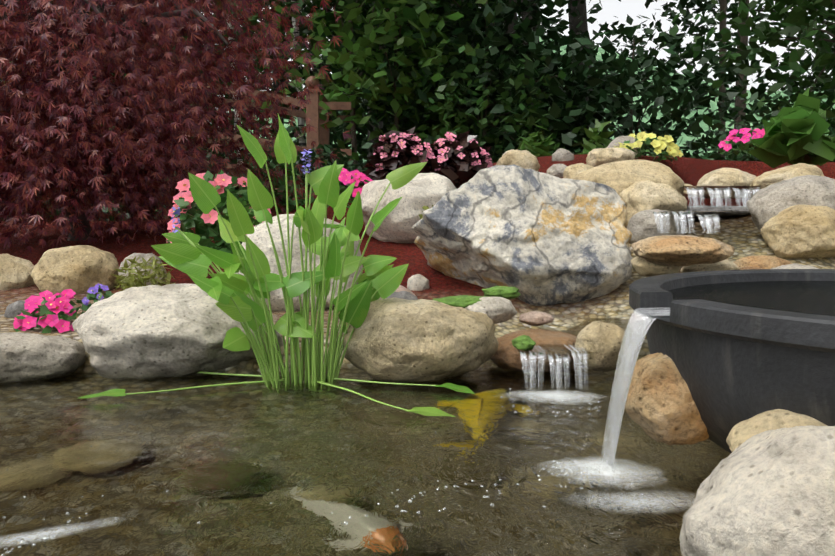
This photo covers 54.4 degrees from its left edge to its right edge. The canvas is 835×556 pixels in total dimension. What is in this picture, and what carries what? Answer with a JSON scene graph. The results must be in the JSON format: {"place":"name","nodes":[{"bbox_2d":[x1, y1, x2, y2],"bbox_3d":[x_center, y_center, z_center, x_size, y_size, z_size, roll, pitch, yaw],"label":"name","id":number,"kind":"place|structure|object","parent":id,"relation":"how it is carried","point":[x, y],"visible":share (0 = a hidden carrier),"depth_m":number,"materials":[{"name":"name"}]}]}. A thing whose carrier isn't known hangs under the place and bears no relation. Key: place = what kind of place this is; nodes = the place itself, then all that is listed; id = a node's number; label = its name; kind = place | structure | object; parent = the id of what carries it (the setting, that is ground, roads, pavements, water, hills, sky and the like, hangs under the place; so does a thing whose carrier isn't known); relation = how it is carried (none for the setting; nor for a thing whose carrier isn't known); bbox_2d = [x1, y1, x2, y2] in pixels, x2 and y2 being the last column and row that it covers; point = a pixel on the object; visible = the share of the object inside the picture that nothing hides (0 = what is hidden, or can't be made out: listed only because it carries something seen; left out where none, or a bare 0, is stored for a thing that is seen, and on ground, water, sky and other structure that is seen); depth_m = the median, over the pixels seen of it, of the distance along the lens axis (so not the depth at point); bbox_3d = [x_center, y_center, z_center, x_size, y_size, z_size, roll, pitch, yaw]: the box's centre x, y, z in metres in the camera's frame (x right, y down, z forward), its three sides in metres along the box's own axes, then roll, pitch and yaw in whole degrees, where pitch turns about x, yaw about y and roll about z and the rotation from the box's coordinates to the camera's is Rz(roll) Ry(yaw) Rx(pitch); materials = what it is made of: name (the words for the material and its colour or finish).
{"place":"outdoors","nodes":[
{"label":"outdoors","id":0,"kind":"place"},
{"bbox_2d":[0,354,730,555],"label":"pond water","id":1,"kind":"structure","parent":0,"point":[319,453],"depth_m":1.33,"materials":[{"name":"liquid"}]},
{"bbox_2d":[0,516,125,547],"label":"froth","id":2,"kind":"object","parent":1,"relation":"on","point":[46,533],"visible":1,"depth_m":1.06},
{"bbox_2d":[79,114,474,416],"bbox_3d":[-0.543,-0.024,1.909,1.360,0.693,0.550,0,5,4],"label":"pickerel plant","id":3,"kind":"object","parent":1,"relation":"on","point":[229,289],"visible":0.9,"depth_m":1.93,"materials":[{"name":"green plant"}]},
{"bbox_2d":[1,388,600,555],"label":"surface bubbles","id":4,"kind":"object","parent":1,"relation":"on","point":[34,544],"visible":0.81,"depth_m":1.57},
{"bbox_2d":[344,458,683,524],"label":"water bubbles","id":5,"kind":"object","parent":1,"relation":"on","point":[596,468],"visible":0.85,"depth_m":1.26},
{"bbox_2d":[518,345,545,387],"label":"cascade","id":6,"kind":"object","parent":1,"relation":"on","point":[532,353],"visible":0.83,"depth_m":1.95,"materials":[{"name":"liquid"}]},
{"bbox_2d":[490,328,583,372],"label":"rock","id":7,"kind":"object","parent":1,"relation":"on","point":[507,356],"visible":0.52,"depth_m":2.12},
{"bbox_2d":[511,335,535,350],"bbox_3d":[0.262,0.160,2.007,0.059,0.038,0.095,0,5,-1],"label":"moss patch","id":8,"kind":"object","parent":7,"relation":"on","point":[525,343],"visible":1,"depth_m":1.98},
{"bbox_2d":[547,354,570,387],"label":"cascade","id":9,"kind":"object","parent":1,"relation":"on","point":[559,359],"visible":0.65,"depth_m":1.94,"materials":[{"name":"liquid"}]},
{"bbox_2d":[509,390,618,404],"bbox_3d":[0.304,0.264,1.812,0.340,0.008,0.200,0,5,-1],"label":"water foam","id":10,"kind":"object","parent":1,"relation":"on","point":[554,394],"visible":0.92,"depth_m":1.80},
{"bbox_2d":[564,345,587,387],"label":"cascade","id":11,"kind":"object","parent":1,"relation":"on","point":[579,354],"visible":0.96,"depth_m":1.95,"materials":[{"name":"liquid"}]},
{"bbox_2d":[575,321,627,371],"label":"rock","id":12,"kind":"object","parent":1,"relation":"on","point":[601,341],"visible":0.83,"depth_m":1.99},
{"bbox_2d":[536,456,668,489],"bbox_3d":[0.291,0.307,1.291,0.280,0.014,0.220,0,5,-1],"label":"water foam","id":13,"kind":"object","parent":1,"relation":"on","point":[606,473],"visible":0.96,"depth_m":1.27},
{"bbox_2d":[559,489,692,514],"bbox_3d":[0.324,0.324,1.182,0.320,0.001,0.140,-1,5,-7],"label":"foam","id":14,"kind":"object","parent":1,"relation":"on","point":[650,497],"visible":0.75,"depth_m":1.18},
{"bbox_2d":[621,353,708,444],"bbox_3d":[0.427,0.195,1.337,0.172,0.157,0.144,0,5,-1],"label":"rock","id":15,"kind":"object","parent":1,"relation":"on","point":[660,405],"visible":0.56,"depth_m":1.29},
{"bbox_2d":[629,269,834,452],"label":"tub","id":16,"kind":"object","parent":1,"relation":"on","point":[735,364],"visible":0.69,"depth_m":1.15,"materials":[{"name":"plastic"}]},
{"bbox_2d":[600,307,670,477],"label":"water stream","id":17,"kind":"structure","parent":16,"relation":"attached to","point":[647,313],"depth_m":1.31,"materials":[{"name":"liquid"}]},
{"bbox_2d":[669,281,834,315],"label":"water","id":18,"kind":"structure","parent":16,"relation":"in","point":[813,297],"depth_m":1.51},
{"bbox_2d":[679,425,834,555],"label":"boulder","id":19,"kind":"object","parent":1,"relation":"in","point":[769,493],"visible":1,"depth_m":0.82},
{"bbox_2d":[726,409,826,451],"bbox_3d":[0.523,0.232,1.102,0.194,0.110,0.170,-2,5,-24],"label":"rock","id":20,"kind":"object","parent":1,"relation":"in","point":[741,432],"visible":0.27,"depth_m":1.08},
{"bbox_2d":[0,154,834,373],"bbox_3d":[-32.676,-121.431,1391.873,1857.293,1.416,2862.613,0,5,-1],"label":"ground","id":21,"kind":"structure","parent":0,"point":[742,236],"depth_m":3.11,"materials":[{"name":"soil"}]},
{"bbox_2d":[0,254,34,289],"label":"rock","id":22,"kind":"object","parent":21,"relation":"on","point":[15,272],"visible":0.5,"depth_m":3.05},
{"bbox_2d":[4,300,32,317],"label":"rock","id":23,"kind":"object","parent":21,"relation":"on","point":[13,310],"visible":0.44,"depth_m":2.55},
{"bbox_2d":[0,332,85,382],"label":"rock","id":24,"kind":"object","parent":21,"relation":"on","point":[28,356],"visible":0.85,"depth_m":2.01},
{"bbox_2d":[13,289,84,332],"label":"pink flowers","id":25,"kind":"object","parent":21,"relation":"on","point":[54,306],"visible":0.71,"depth_m":2.34,"materials":[{"name":"pink plant"}]},
{"bbox_2d":[31,245,119,294],"bbox_3d":[-1.267,-0.012,3.018,0.298,0.219,0.267,-4,6,-35],"label":"rock","id":26,"kind":"object","parent":21,"relation":"on","point":[80,269],"visible":0.71,"depth_m":2.93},
{"bbox_2d":[82,283,112,310],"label":"purple flowers","id":27,"kind":"object","parent":21,"relation":"on","point":[93,296],"visible":0.73,"depth_m":2.44,"materials":[{"name":"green plant"}]},
{"bbox_2d":[118,253,166,289],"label":"rock","id":28,"kind":"object","parent":21,"relation":"on","point":[147,257],"visible":0.23,"depth_m":2.96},
{"bbox_2d":[110,256,174,290],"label":"yellow plant tuft","id":29,"kind":"object","parent":21,"relation":"on","point":[131,280],"visible":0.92,"depth_m":2.63,"materials":[{"name":"green plant"}]},
{"bbox_2d":[0,0,352,251],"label":"japanese maple tree","id":30,"kind":"object","parent":21,"relation":"on","point":[76,45],"visible":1,"depth_m":3.70,"materials":[{"name":"red plant"}]},
{"bbox_2d":[42,109,311,220],"bbox_3d":[-1.972,-0.869,6.687,2.263,1.069,1.912,-3,6,-35],"label":"bush","id":31,"kind":"object","parent":21,"relation":"on","point":[111,218],"visible":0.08,"depth_m":6.38,"materials":[{"name":"green plant"}]},
{"bbox_2d":[72,283,282,378],"bbox_3d":[-0.623,0.151,2.133,0.538,0.270,0.349,0,5,-1],"label":"rock","id":32,"kind":"object","parent":21,"relation":"on","point":[158,331],"visible":0.85,"depth_m":2.02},
{"bbox_2d":[3,75,351,220],"bbox_3d":[-2.246,-1.138,7.993,3.253,1.830,1.240,0,5,-1],"label":"wooden fence","id":33,"kind":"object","parent":21,"relation":"on","point":[321,136],"depth_m":7.42,"materials":[{"name":"brown wood"}]},
{"bbox_2d":[4,0,383,187],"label":"shrub","id":34,"kind":"object","parent":21,"relation":"on","point":[261,70],"visible":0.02,"depth_m":8.91,"materials":[{"name":"green plant"}]},
{"bbox_2d":[165,170,270,254],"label":"rose bush flowers","id":35,"kind":"object","parent":21,"relation":"on","point":[202,223],"visible":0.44,"depth_m":2.92,"materials":[{"name":"pink plant"}]},
{"bbox_2d":[226,14,243,194],"bbox_3d":[-2.110,-5.802,8.345,6.179,10.575,5.896,0,5,-1],"label":"birch","id":36,"kind":"object","parent":21,"relation":"on","point":[239,119],"visible":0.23,"depth_m":8.77,"materials":[{"name":"brown plant"}]},
{"bbox_2d":[222,201,261,225],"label":"flowering plant","id":37,"kind":"object","parent":21,"relation":"on","point":[250,212],"visible":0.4,"depth_m":2.82,"materials":[{"name":"green plant"}]},
{"bbox_2d":[157,107,334,210],"bbox_3d":[-2.004,-1.289,8.804,2.109,1.578,2.766,-4,6,-35],"label":"bush","id":38,"kind":"object","parent":21,"relation":"on","point":[295,143],"visible":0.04,"depth_m":8.51,"materials":[{"name":"green plant"}]},
{"bbox_2d":[168,1,366,162],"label":"tree","id":39,"kind":"object","parent":21,"relation":"on","point":[292,132],"visible":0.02,"depth_m":32.76,"materials":[{"name":"green plant"}]},
{"bbox_2d":[240,150,314,212],"bbox_3d":[-0.782,-0.535,4.516,0.445,0.379,0.478,0,5,-1],"label":"flowering plant","id":40,"kind":"object","parent":21,"relation":"on","point":[281,185],"visible":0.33,"depth_m":4.46,"materials":[{"name":"green plant"}]},
{"bbox_2d":[129,0,466,168],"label":"tree","id":41,"kind":"object","parent":21,"relation":"on","point":[361,138],"visible":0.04,"depth_m":23.89,"materials":[{"name":"green plant"}]},
{"bbox_2d":[291,0,305,162],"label":"birch","id":42,"kind":"object","parent":21,"relation":"on","point":[301,123],"visible":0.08,"depth_m":9.39,"materials":[{"name":"brown plant"}]},
{"bbox_2d":[235,214,362,310],"bbox_3d":[-0.403,-0.043,2.705,0.441,0.340,0.280,0,5,-1],"label":"rock","id":43,"kind":"object","parent":21,"relation":"on","point":[259,237],"visible":0.31,"depth_m":2.59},
{"bbox_2d":[282,144,364,188],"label":"flowering plant","id":44,"kind":"object","parent":21,"relation":"on","point":[342,160],"depth_m":5.43,"materials":[{"name":"green plant"}]},
{"bbox_2d":[325,168,372,210],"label":"pink flowers","id":45,"kind":"object","parent":21,"relation":"on","point":[348,178],"visible":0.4,"depth_m":3.57,"materials":[{"name":"pink plant"}]},
{"bbox_2d":[199,0,500,163],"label":"tree","id":46,"kind":"object","parent":21,"relation":"on","point":[405,17],"visible":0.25,"depth_m":8.14,"materials":[{"name":"green plant"}]},
{"bbox_2d":[367,2,382,176],"bbox_3d":[-1.127,-10.643,15.818,11.278,19.956,9.899,-3,6,-30],"label":"tree","id":47,"kind":"object","parent":21,"relation":"on","point":[380,125],"visible":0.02,"depth_m":17.60,"materials":[{"name":"brown plant"}]},
{"bbox_2d":[244,0,519,164],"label":"shrub","id":48,"kind":"object","parent":21,"relation":"on","point":[345,60],"visible":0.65,"depth_m":7.60,"materials":[{"name":"green plant"}]},
{"bbox_2d":[335,116,435,177],"bbox_3d":[-0.238,-1.260,8.777,1.948,0.877,2.316,0,5,-1],"label":"bush","id":49,"kind":"object","parent":21,"relation":"on","point":[365,150],"depth_m":8.43,"materials":[{"name":"green plant"}]},
{"bbox_2d":[222,0,562,163],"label":"tree","id":50,"kind":"object","parent":21,"relation":"on","point":[308,49],"visible":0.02,"depth_m":23.33,"materials":[{"name":"green plant"}]},
{"bbox_2d":[363,126,440,180],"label":"begonia flowers","id":51,"kind":"object","parent":21,"relation":"on","point":[393,150],"visible":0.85,"depth_m":4.24,"materials":[{"name":"pink plant"}]},
{"bbox_2d":[387,291,417,299],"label":"rock","id":52,"kind":"object","parent":21,"relation":"on","point":[405,295],"visible":0.17,"depth_m":2.40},
{"bbox_2d":[360,173,456,242],"bbox_3d":[-0.016,-0.295,3.554,0.474,0.332,0.354,0,5,-1],"label":"rock","id":53,"kind":"object","parent":21,"relation":"on","point":[417,192],"visible":0.6,"depth_m":3.42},
{"bbox_2d":[356,104,477,160],"bbox_3d":[0.105,-1.709,8.753,1.400,1.675,1.280,-2,6,-26],"label":"bush","id":54,"kind":"object","parent":21,"relation":"on","point":[404,107],"visible":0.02,"depth_m":8.77,"materials":[{"name":"green plant"}]},
{"bbox_2d":[407,274,429,290],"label":"rock","id":55,"kind":"object","parent":21,"relation":"on","point":[417,282],"visible":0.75,"depth_m":2.87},
{"bbox_2d":[343,297,498,381],"bbox_3d":[0.010,0.166,2.070,0.402,0.227,0.284,0,5,-1],"label":"rock","id":56,"kind":"object","parent":21,"relation":"on","point":[393,339],"visible":0.9,"depth_m":1.97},
{"bbox_2d":[239,0,643,155],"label":"foliage","id":57,"kind":"object","parent":21,"relation":"on","point":[555,89],"visible":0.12,"depth_m":8.23,"materials":[{"name":"green plant"}]},
{"bbox_2d":[431,130,492,182],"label":"begonia flowers","id":58,"kind":"object","parent":21,"relation":"on","point":[464,157],"visible":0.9,"depth_m":4.32,"materials":[{"name":"pink plant"}]},
{"bbox_2d":[396,34,581,161],"bbox_3d":[0.628,-1.481,7.400,1.852,1.351,1.562,0,5,-1],"label":"bush","id":59,"kind":"object","parent":21,"relation":"on","point":[481,124],"visible":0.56,"depth_m":7.20,"materials":[{"name":"green plant"}]},
{"bbox_2d":[322,0,659,162],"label":"foliage","id":60,"kind":"object","parent":21,"relation":"on","point":[553,61],"visible":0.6,"depth_m":7.83,"materials":[{"name":"green plant"}]},
{"bbox_2d":[465,297,516,323],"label":"rock","id":61,"kind":"object","parent":21,"relation":"on","point":[496,310],"visible":0.69,"depth_m":2.22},
{"bbox_2d":[433,295,485,308],"bbox_3d":[0.132,0.070,2.279,0.191,0.043,0.117,0,5,-1],"label":"moss patch","id":62,"kind":"object","parent":61,"relation":"on","point":[463,301],"visible":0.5,"depth_m":2.24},
{"bbox_2d":[481,286,520,298],"bbox_3d":[0.245,0.043,2.384,0.116,0.039,0.093,0,5,-1],"label":"moss patch","id":63,"kind":"object","parent":61,"relation":"on","point":[507,292],"visible":0.81,"depth_m":2.35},
{"bbox_2d":[503,0,516,121],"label":"tree","id":64,"kind":"object","parent":21,"relation":"on","point":[510,28],"visible":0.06,"depth_m":19.38,"materials":[{"name":"brown plant"}]},
{"bbox_2d":[496,150,539,171],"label":"rock","id":65,"kind":"object","parent":21,"relation":"on","point":[525,159],"visible":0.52,"depth_m":4.35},
{"bbox_2d":[412,164,631,305],"bbox_3d":[0.379,-0.132,2.900,0.796,0.535,0.558,0,5,-1],"label":"crag boulder","id":66,"kind":"object","parent":21,"relation":"on","point":[535,238],"visible":0.92,"depth_m":2.74,"materials":[{"name":"stone"}]},
{"bbox_2d":[430,58,622,162],"bbox_3d":[0.792,-1.568,8.228,2.122,1.356,2.227,4,6,35],"label":"bush","id":67,"kind":"object","parent":21,"relation":"on","point":[518,127],"visible":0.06,"depth_m":8.02,"materials":[{"name":"green plant"}]},
{"bbox_2d":[517,124,554,156],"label":"shrub","id":68,"kind":"object","parent":21,"relation":"on","point":[541,148],"visible":0.77,"depth_m":5.51,"materials":[{"name":"green plant"}]},
{"bbox_2d":[519,311,553,325],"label":"rock","id":69,"kind":"object","parent":21,"relation":"on","point":[536,318],"visible":1,"depth_m":2.23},
{"bbox_2d":[407,0,675,142],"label":"tree","id":70,"kind":"object","parent":21,"relation":"on","point":[602,76],"visible":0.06,"depth_m":27.92,"materials":[{"name":"green plant"}]},
{"bbox_2d":[547,164,567,177],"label":"rock","id":71,"kind":"object","parent":21,"relation":"on","point":[556,170],"visible":0.38,"depth_m":4.34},
{"bbox_2d":[552,148,573,160],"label":"rock","id":72,"kind":"object","parent":21,"relation":"on","point":[560,154],"visible":0.71,"depth_m":4.79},
{"bbox_2d":[563,163,592,178],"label":"rock","id":73,"kind":"object","parent":21,"relation":"on","point":[571,171],"visible":0.31,"depth_m":4.11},
{"bbox_2d":[568,0,591,148],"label":"tree","id":74,"kind":"object","parent":21,"relation":"on","point":[575,21],"visible":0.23,"depth_m":10.29,"materials":[{"name":"brown plant"}]},
{"bbox_2d":[524,318,646,353],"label":"stream pool","id":75,"kind":"structure","parent":21,"relation":"on","point":[622,323],"depth_m":2.32,"materials":[{"name":"liquid"}]},
{"bbox_2d":[580,119,614,153],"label":"young plant","id":76,"kind":"object","parent":21,"relation":"on","point":[592,135],"visible":0.56,"depth_m":5.71,"materials":[{"name":"green plant"}]},
{"bbox_2d":[586,147,634,166],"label":"rock","id":77,"kind":"object","parent":21,"relation":"on","point":[597,157],"visible":0.62,"depth_m":4.44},
{"bbox_2d":[428,0,811,161],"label":"foliage","id":78,"kind":"object","parent":21,"relation":"on","point":[657,93],"visible":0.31,"depth_m":8.12,"materials":[{"name":"green plant"}]},
{"bbox_2d":[606,136,640,157],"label":"rock","id":79,"kind":"object","parent":21,"relation":"on","point":[621,139],"visible":0.29,"depth_m":4.92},
{"bbox_2d":[571,160,683,195],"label":"rock","id":80,"kind":"object","parent":21,"relation":"on","point":[618,177],"visible":0.29,"depth_m":3.36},
{"bbox_2d":[614,131,682,161],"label":"yellow flowers","id":81,"kind":"object","parent":21,"relation":"on","point":[658,144],"visible":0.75,"depth_m":4.86,"materials":[{"name":"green plant"}]},
{"bbox_2d":[620,180,687,228],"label":"rock","id":82,"kind":"object","parent":21,"relation":"on","point":[637,196],"visible":0.58,"depth_m":3.22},
{"bbox_2d":[627,209,684,243],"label":"rock","id":83,"kind":"object","parent":21,"relation":"on","point":[642,225],"visible":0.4,"depth_m":3.07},
{"bbox_2d":[630,256,682,276],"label":"rock","id":84,"kind":"object","parent":21,"relation":"on","point":[643,267],"visible":0.48,"depth_m":2.17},
{"bbox_2d":[632,235,734,265],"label":"rock","id":85,"kind":"object","parent":84,"relation":"on","point":[678,250],"visible":1,"depth_m":2.07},
{"bbox_2d":[666,211,749,211],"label":"stream pool","id":86,"kind":"structure","parent":21,"relation":"on","point":[715,211],"depth_m":3.07,"materials":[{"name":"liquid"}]},
{"bbox_2d":[644,211,670,232],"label":"cascade","id":87,"kind":"object","parent":86,"relation":"attached to","point":[660,213],"visible":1,"depth_m":2.70,"materials":[{"name":"liquid"}]},
{"bbox_2d":[665,211,692,232],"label":"cascade","id":88,"kind":"object","parent":86,"relation":"attached to","point":[682,214],"visible":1,"depth_m":2.70,"materials":[{"name":"liquid"}]},
{"bbox_2d":[692,214,719,232],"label":"cascade","id":89,"kind":"object","parent":86,"relation":"attached to","point":[709,218],"visible":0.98,"depth_m":2.70,"materials":[{"name":"liquid"}]},
{"bbox_2d":[680,259,739,272],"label":"rock","id":90,"kind":"object","parent":21,"relation":"on","point":[725,264],"visible":0.52,"depth_m":2.23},
{"bbox_2d":[684,206,750,216],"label":"rock","id":91,"kind":"object","parent":21,"relation":"on","point":[720,208],"visible":0.4,"depth_m":3.26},
{"bbox_2d":[681,187,704,207],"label":"cascade","id":92,"kind":"object","parent":91,"relation":"on","point":[694,189],"visible":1,"depth_m":3.29,"materials":[{"name":"liquid"}]},
{"bbox_2d":[702,187,731,206],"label":"cascade","id":93,"kind":"object","parent":91,"relation":"on","point":[718,190],"visible":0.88,"depth_m":3.29,"materials":[{"name":"liquid"}]},
{"bbox_2d":[728,187,758,206],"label":"cascade","id":94,"kind":"object","parent":91,"relation":"on","point":[746,191],"visible":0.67,"depth_m":3.30,"materials":[{"name":"liquid"}]},
{"bbox_2d":[718,0,726,157],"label":"tree","id":95,"kind":"object","parent":21,"relation":"on","point":[722,23],"visible":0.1,"depth_m":14.64,"materials":[{"name":"brown plant"}]},
{"bbox_2d":[683,186,761,190],"bbox_3d":[1.396,-0.420,3.824,0.419,0.001,1.178,2,5,23],"label":"ledge","id":96,"kind":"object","parent":21,"relation":"on","point":[721,187],"depth_m":3.58,"materials":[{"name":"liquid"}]},
{"bbox_2d":[697,168,755,197],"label":"rock","id":97,"kind":"object","parent":21,"relation":"on","point":[727,177],"visible":0.54,"depth_m":4.17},
{"bbox_2d":[642,0,834,159],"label":"tree","id":98,"kind":"object","parent":21,"relation":"on","point":[709,6],"visible":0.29,"depth_m":21.78,"materials":[{"name":"green plant"}]},
{"bbox_2d":[718,128,764,156],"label":"pink flowers","id":99,"kind":"object","parent":21,"relation":"on","point":[744,145],"visible":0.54,"depth_m":5.50,"materials":[{"name":"pink plant"}]},
{"bbox_2d":[734,0,748,157],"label":"tree","id":100,"kind":"object","parent":21,"relation":"on","point":[738,101],"visible":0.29,"depth_m":11.83,"materials":[{"name":"brown plant"}]},
{"bbox_2d":[660,0,834,160],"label":"foliage","id":101,"kind":"object","parent":21,"relation":"on","point":[793,22],"visible":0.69,"depth_m":7.40,"materials":[{"name":"green plant"}]},
{"bbox_2d":[676,76,834,161],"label":"bush","id":102,"kind":"object","parent":21,"relation":"on","point":[774,110],"visible":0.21,"depth_m":7.07,"materials":[{"name":"green plant"}]},
{"bbox_2d":[680,0,834,52],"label":"tree","id":103,"kind":"object","parent":21,"relation":"on","point":[731,22],"visible":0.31,"depth_m":10.38,"materials":[{"name":"green plant"}]},
{"bbox_2d":[733,255,791,268],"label":"rock","id":104,"kind":"object","parent":21,"relation":"on","point":[764,262],"visible":0.4,"depth_m":2.70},
{"bbox_2d":[748,163,823,199],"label":"rock","id":105,"kind":"object","parent":21,"relation":"on","point":[765,179],"visible":0.35,"depth_m":3.60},
{"bbox_2d":[746,175,834,231],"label":"rock","id":106,"kind":"object","parent":21,"relation":"on","point":[765,204],"visible":0.56,"depth_m":2.87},
{"bbox_2d":[748,87,834,167],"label":"leafy plant","id":107,"kind":"object","parent":21,"relation":"on","point":[796,132],"visible":0.98,"depth_m":4.49,"materials":[{"name":"green plant"}]},
{"bbox_2d":[750,75,834,161],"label":"bush","id":108,"kind":"object","parent":21,"relation":"on","point":[829,113],"visible":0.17,"depth_m":7.64,"materials":[{"name":"green plant"}]},
{"bbox_2d":[771,263,818,268],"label":"rock","id":109,"kind":"object","parent":21,"relation":"on","point":[795,266],"visible":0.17,"depth_m":2.53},
{"bbox_2d":[761,205,834,258],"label":"rock","id":110,"kind":"object","parent":21,"relation":"on","point":[799,231],"visible":0.92,"depth_m":2.76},
{"bbox_2d":[201,0,834,199],"label":"sky","id":111,"kind":"structure","parent":0,"point":[610,8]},
{"bbox_2d":[220,36,834,176],"bbox_3d":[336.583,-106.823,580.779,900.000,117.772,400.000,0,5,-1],"label":"foliage","id":112,"kind":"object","parent":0,"point":[702,124],"depth_m":448.93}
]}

